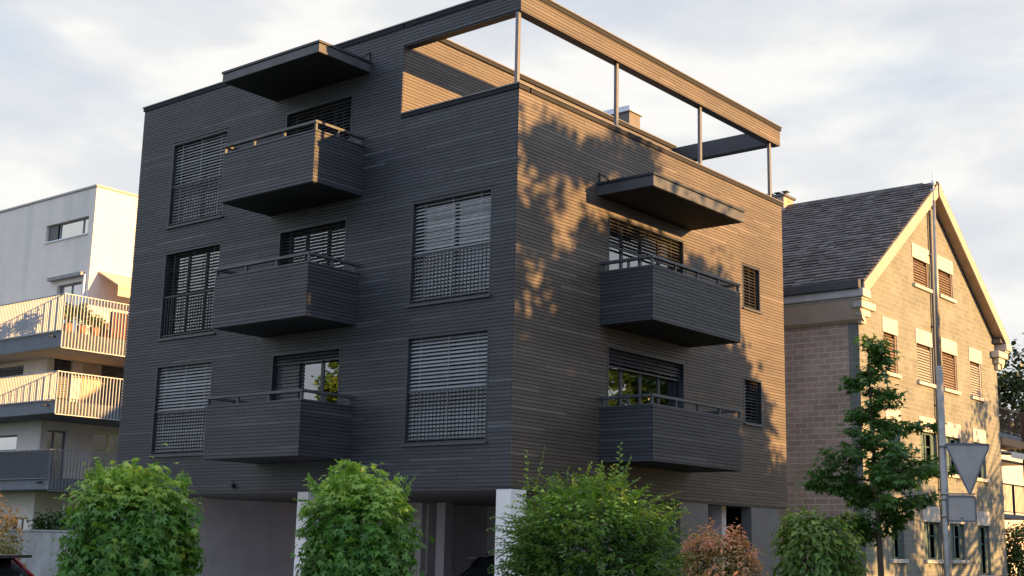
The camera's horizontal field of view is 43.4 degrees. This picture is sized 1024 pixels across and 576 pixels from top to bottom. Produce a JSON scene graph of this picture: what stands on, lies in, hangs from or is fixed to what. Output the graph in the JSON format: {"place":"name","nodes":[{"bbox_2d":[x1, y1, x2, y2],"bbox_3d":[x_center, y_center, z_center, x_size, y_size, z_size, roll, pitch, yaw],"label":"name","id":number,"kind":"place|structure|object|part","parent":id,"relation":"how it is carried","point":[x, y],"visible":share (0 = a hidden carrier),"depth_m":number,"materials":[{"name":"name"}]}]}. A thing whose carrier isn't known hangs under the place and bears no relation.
{"place":"outdoors","nodes":[
{"label":"outdoors","id":0,"kind":"place"},
{"bbox_2d":[114,0,787,575],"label":"apartment building","id":1,"kind":"structure","parent":0,"point":[454,278],"depth_m":28.28,"materials":[{"name":"brown wood"}]},
{"bbox_2d":[147,360,213,457],"bbox_3d":[-7.999,2.971,31.377,2.302,2.280,0.305,-8,-15,38],"label":"window","id":2,"kind":"structure","parent":1,"relation":"in","point":[182,390],"depth_m":31.50,"materials":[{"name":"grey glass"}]},
{"bbox_2d":[156,242,221,341],"bbox_3d":[-7.922,0.132,31.965,2.302,2.280,0.354,-8,-15,38],"label":"window","id":3,"kind":"structure","parent":1,"relation":"in","point":[188,289],"depth_m":32.14,"materials":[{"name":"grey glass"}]},
{"bbox_2d":[165,129,228,229],"bbox_3d":[-7.876,-2.715,32.516,2.302,2.280,0.305,-8,-15,38],"label":"window","id":4,"kind":"structure","parent":1,"relation":"in","point":[196,173],"depth_m":32.67,"materials":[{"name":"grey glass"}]},
{"bbox_2d":[270,347,341,402],"bbox_3d":[-4.548,2.555,28.663,2.288,2.308,0.298,-8,-15,38],"label":"window","id":5,"kind":"structure","parent":1,"relation":"in","point":[316,369],"depth_m":28.89,"materials":[{"name":"black glass"}]},
{"bbox_2d":[278,218,347,268],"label":"window","id":6,"kind":"structure","parent":1,"relation":"in","point":[329,238],"depth_m":29.39,"materials":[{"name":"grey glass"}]},
{"bbox_2d":[285,94,353,140],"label":"window","id":7,"kind":"structure","parent":1,"relation":"in","point":[338,112],"depth_m":29.87,"materials":[{"name":"black glass"}]},
{"bbox_2d":[400,328,489,446],"bbox_3d":[-1.283,2.037,25.986,2.293,2.280,0.305,-8,-15,38],"label":"window","id":8,"kind":"structure","parent":1,"relation":"in","point":[446,403],"depth_m":26.05,"materials":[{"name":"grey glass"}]},
{"bbox_2d":[406,186,493,307],"bbox_3d":[-1.222,-0.806,26.556,2.293,2.280,0.305,-8,-15,38],"label":"window","id":9,"kind":"structure","parent":1,"relation":"in","point":[451,245],"depth_m":26.63,"materials":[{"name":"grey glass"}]},
{"bbox_2d":[606,345,684,408],"bbox_3d":[2.882,2.639,28.490,0.299,2.333,3.105,-8,-15,38],"label":"window","id":10,"kind":"structure","parent":1,"relation":"in","point":[629,372],"depth_m":28.66,"materials":[{"name":"black glass"}]},
{"bbox_2d":[607,214,683,273],"bbox_3d":[2.944,-0.204,29.059,0.299,2.333,3.105,-8,-15,38],"label":"window","id":11,"kind":"structure","parent":1,"relation":"in","point":[626,239],"depth_m":29.12,"materials":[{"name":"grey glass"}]},
{"bbox_2d":[741,263,762,313],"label":"window","id":12,"kind":"structure","parent":1,"relation":"in","point":[750,276],"depth_m":32.99,"materials":[{"name":"brown glass"}]},
{"bbox_2d":[742,377,764,427],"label":"window","id":13,"kind":"structure","parent":1,"relation":"in","point":[752,388],"depth_m":32.39,"materials":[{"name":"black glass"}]},
{"bbox_2d":[741,507,779,575],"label":"pillar","id":14,"kind":"structure","parent":1,"relation":"in","point":[758,524],"depth_m":31.81,"materials":[{"name":"concrete"}]},
{"bbox_2d":[0,0,1023,433],"label":"sky","id":15,"kind":"structure","parent":0,"point":[864,95],"materials":[{"name":"white"}]},
{"bbox_2d":[767,181,1011,575],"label":"brick house","id":16,"kind":"structure","parent":0,"point":[857,264],"depth_m":39.35,"materials":[{"name":"brick"}]},
{"bbox_2d":[882,316,901,378],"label":"window","id":17,"kind":"structure","parent":16,"relation":"in","point":[890,326],"depth_m":38.06,"materials":[{"name":"white glass"}]},
{"bbox_2d":[885,409,901,469],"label":"window","id":18,"kind":"structure","parent":16,"relation":"in","point":[895,413],"depth_m":37.57,"materials":[{"name":"white glass"}]},
{"bbox_2d":[890,509,908,562],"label":"window","id":19,"kind":"structure","parent":16,"relation":"in","point":[895,544],"depth_m":36.92,"materials":[{"name":"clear glass"}]},
{"bbox_2d":[911,242,932,293],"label":"window","id":20,"kind":"structure","parent":16,"relation":"in","point":[920,270],"depth_m":40.49,"materials":[{"name":"white glass"}]},
{"bbox_2d":[915,328,935,388],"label":"window","id":21,"kind":"structure","parent":16,"relation":"in","point":[924,354],"depth_m":39.97,"materials":[{"name":"white glass"}]},
{"bbox_2d":[919,415,935,468],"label":"window","id":22,"kind":"structure","parent":16,"relation":"in","point":[926,439],"depth_m":39.56,"materials":[{"name":"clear glass"}]},
{"bbox_2d":[922,506,943,562],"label":"window","id":23,"kind":"structure","parent":16,"relation":"in","point":[930,515],"depth_m":38.99,"materials":[{"name":"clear glass"}]},
{"bbox_2d":[937,255,956,303],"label":"window","id":24,"kind":"structure","parent":16,"relation":"in","point":[945,283],"depth_m":42.08,"materials":[{"name":"white glass"}]},
{"bbox_2d":[940,337,961,394],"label":"window","id":25,"kind":"structure","parent":16,"relation":"in","point":[947,346],"depth_m":41.54,"materials":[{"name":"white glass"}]},
{"bbox_2d":[945,421,960,478],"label":"window","id":26,"kind":"structure","parent":16,"relation":"in","point":[953,430],"depth_m":40.97,"materials":[{"name":"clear glass"}]},
{"bbox_2d":[950,521,969,563],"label":"window","id":27,"kind":"structure","parent":16,"relation":"in","point":[955,528],"depth_m":40.56,"materials":[{"name":"clear glass"}]},
{"bbox_2d":[968,347,985,401],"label":"window","id":28,"kind":"structure","parent":16,"relation":"in","point":[975,355],"depth_m":43.34,"materials":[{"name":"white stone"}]},
{"bbox_2d":[972,428,990,482],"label":"window","id":29,"kind":"structure","parent":16,"relation":"in","point":[979,436],"depth_m":42.81,"materials":[{"name":"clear glass"}]},
{"bbox_2d":[977,511,994,575],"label":"window","id":30,"kind":"structure","parent":16,"relation":"in","point":[983,518],"depth_m":42.30,"materials":[{"name":"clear glass"}]},
{"bbox_2d":[999,407,1023,575],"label":"terrace house","id":31,"kind":"structure","parent":0,"point":[1013,477],"depth_m":47.45,"materials":[{"name":"white wood"}]},
{"bbox_3d":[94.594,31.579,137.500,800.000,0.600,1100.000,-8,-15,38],"label":"ground","id":32,"kind":"structure","parent":0,"visible":0},
{"bbox_2d":[0,529,77,575],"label":"garden wall","id":33,"kind":"structure","parent":32,"relation":"on","point":[42,546],"depth_m":34.84,"materials":[{"name":"concrete"}]},
{"bbox_2d":[0,184,137,531],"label":"apartment building","id":34,"kind":"structure","parent":32,"relation":"on","point":[61,392],"depth_m":51.07,"materials":[{"name":"paint"}]},
{"bbox_2d":[0,435,16,452],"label":"window","id":35,"kind":"structure","parent":34,"relation":"in","point":[7,443],"depth_m":51.45,"materials":[{"name":"white glass"}]},
{"bbox_2d":[0,366,23,400],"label":"window","id":36,"kind":"structure","parent":34,"relation":"in","point":[13,371],"depth_m":52.04,"materials":[{"name":"black glass"}]},
{"bbox_2d":[0,301,29,330],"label":"window","id":37,"kind":"structure","parent":34,"relation":"in","point":[26,301],"depth_m":55.29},
{"bbox_2d":[12,518,27,529],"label":"window","id":38,"kind":"structure","parent":34,"relation":"in","point":[23,524],"depth_m":49.84,"materials":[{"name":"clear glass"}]},
{"bbox_2d":[46,430,65,477],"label":"window","id":39,"kind":"structure","parent":34,"relation":"in","point":[55,439],"depth_m":50.38,"materials":[{"name":"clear glass"}]},
{"bbox_2d":[52,359,70,400],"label":"window","id":40,"kind":"structure","parent":34,"relation":"in","point":[60,365],"depth_m":50.85,"materials":[{"name":"black glass"}]},
{"bbox_2d":[43,217,88,243],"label":"window","id":41,"kind":"structure","parent":34,"relation":"in","point":[79,227],"depth_m":54.04,"materials":[{"name":"clear glass"}]},
{"bbox_2d":[60,302,78,331],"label":"potted plant","id":42,"kind":"object","parent":34,"relation":"on","point":[68,316],"visible":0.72,"depth_m":48.10,"materials":[{"name":"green plant"}]},
{"bbox_2d":[57,282,81,332],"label":"window","id":43,"kind":"structure","parent":34,"relation":"in","point":[75,289],"depth_m":53.05,"materials":[{"name":"clear glass"}]},
{"bbox_2d":[75,302,92,333],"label":"potted plant","id":44,"kind":"object","parent":34,"relation":"on","point":[82,309],"visible":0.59,"depth_m":48.59,"materials":[{"name":"green plant"}]},
{"bbox_2d":[80,363,100,403],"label":"door panel","id":45,"kind":"structure","parent":34,"relation":"in","point":[88,368],"depth_m":51.65,"materials":[{"name":"beige"}]},
{"bbox_2d":[87,314,104,335],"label":"potted plant","id":46,"kind":"object","parent":34,"relation":"on","point":[96,325],"visible":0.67,"depth_m":48.92,"materials":[{"name":"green plant"}]},
{"bbox_2d":[91,432,118,477],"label":"window","id":47,"kind":"structure","parent":34,"relation":"in","point":[103,442],"depth_m":52.10,"materials":[{"name":"grey glass"}]},
{"bbox_2d":[97,311,127,339],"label":"garden sofa","id":48,"kind":"object","parent":34,"relation":"on","point":[116,326],"visible":0.21,"depth_m":49.49,"materials":[{"name":"brown wicker"}]},
{"bbox_2d":[100,365,124,406],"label":"window","id":49,"kind":"structure","parent":34,"relation":"in","point":[117,374],"depth_m":52.56,"materials":[{"name":"black glass"}]},
{"bbox_2d":[26,508,113,531],"bbox_3d":[-11.800,7.254,35.227,5.433,2.417,1.544,-8,-15,38],"label":"hedge","id":50,"kind":"object","parent":32,"relation":"on","point":[41,523],"visible":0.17,"depth_m":36.00,"materials":[{"name":"green plant"}]},
{"bbox_2d":[49,443,205,575],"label":"sweetgum shrub","id":51,"kind":"object","parent":32,"relation":"on","point":[150,544],"visible":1,"depth_m":16.46,"materials":[{"name":"green plant"}]},
{"bbox_2d":[289,458,435,575],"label":"sweetgum shrub","id":52,"kind":"object","parent":32,"relation":"on","point":[365,547],"visible":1,"depth_m":17.58,"materials":[{"name":"green plant"}]},
{"bbox_2d":[486,442,696,575],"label":"privet shrub","id":53,"kind":"object","parent":32,"relation":"on","point":[622,518],"visible":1,"depth_m":17.18,"materials":[{"name":"green plant"}]},
{"bbox_2d":[677,518,768,575],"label":"photinia shrub","id":54,"kind":"object","parent":32,"relation":"on","point":[711,550],"visible":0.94,"depth_m":18.64,"materials":[{"name":"brown plant"}]},
{"bbox_2d":[765,502,872,575],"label":"hornbeam shrub","id":55,"kind":"object","parent":32,"relation":"on","point":[817,533],"visible":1,"depth_m":19.24,"materials":[{"name":"green plant"}]},
{"bbox_2d":[796,333,957,575],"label":"young tree","id":56,"kind":"object","parent":32,"relation":"on","point":[888,476],"visible":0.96,"depth_m":20.92,"materials":[{"name":"green plant"}]},
{"bbox_2d":[997,333,1023,452],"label":"pine tree","id":57,"kind":"object","parent":32,"relation":"on","point":[1011,381],"visible":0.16,"depth_m":67.14,"materials":[{"name":"green plant"}]},
{"bbox_2d":[1005,519,1023,575],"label":"laurel shrub","id":58,"kind":"object","parent":32,"relation":"on","point":[1016,554],"visible":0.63,"depth_m":45.28,"materials":[{"name":"green plant"}]},
{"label":"forecourt","id":59,"kind":"structure","parent":0,"visible":0},
{"bbox_2d":[0,550,34,575],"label":"parked car","id":60,"kind":"object","parent":59,"relation":"on","point":[11,565],"visible":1,"depth_m":17.75,"materials":[{"name":"black metal"}]},
{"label":"window","id":61,"kind":"part","parent":60,"relation":"part of","materials":[{"name":"black glass"}]},
{"bbox_2d":[0,493,36,566],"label":"photinia shrub","id":62,"kind":"object","parent":59,"relation":"on","point":[4,528],"visible":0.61,"depth_m":21.17,"materials":[{"name":"brown plant"}]},
{"bbox_2d":[459,551,494,575],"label":"parked car","id":63,"kind":"object","parent":59,"relation":"on","point":[479,566],"visible":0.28,"depth_m":28.91,"materials":[{"name":"black metal"}]},
{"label":"window","id":64,"kind":"part","parent":63,"relation":"part of","materials":[{"name":"black glass"}]},
{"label":"pavement","id":65,"kind":"structure","parent":0,"visible":0},
{"bbox_2d":[930,171,989,575],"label":"road sign","id":66,"kind":"object","parent":65,"relation":"on","point":[968,459],"visible":1,"depth_m":18.71,"materials":[{"name":"white metal"}]}
]}

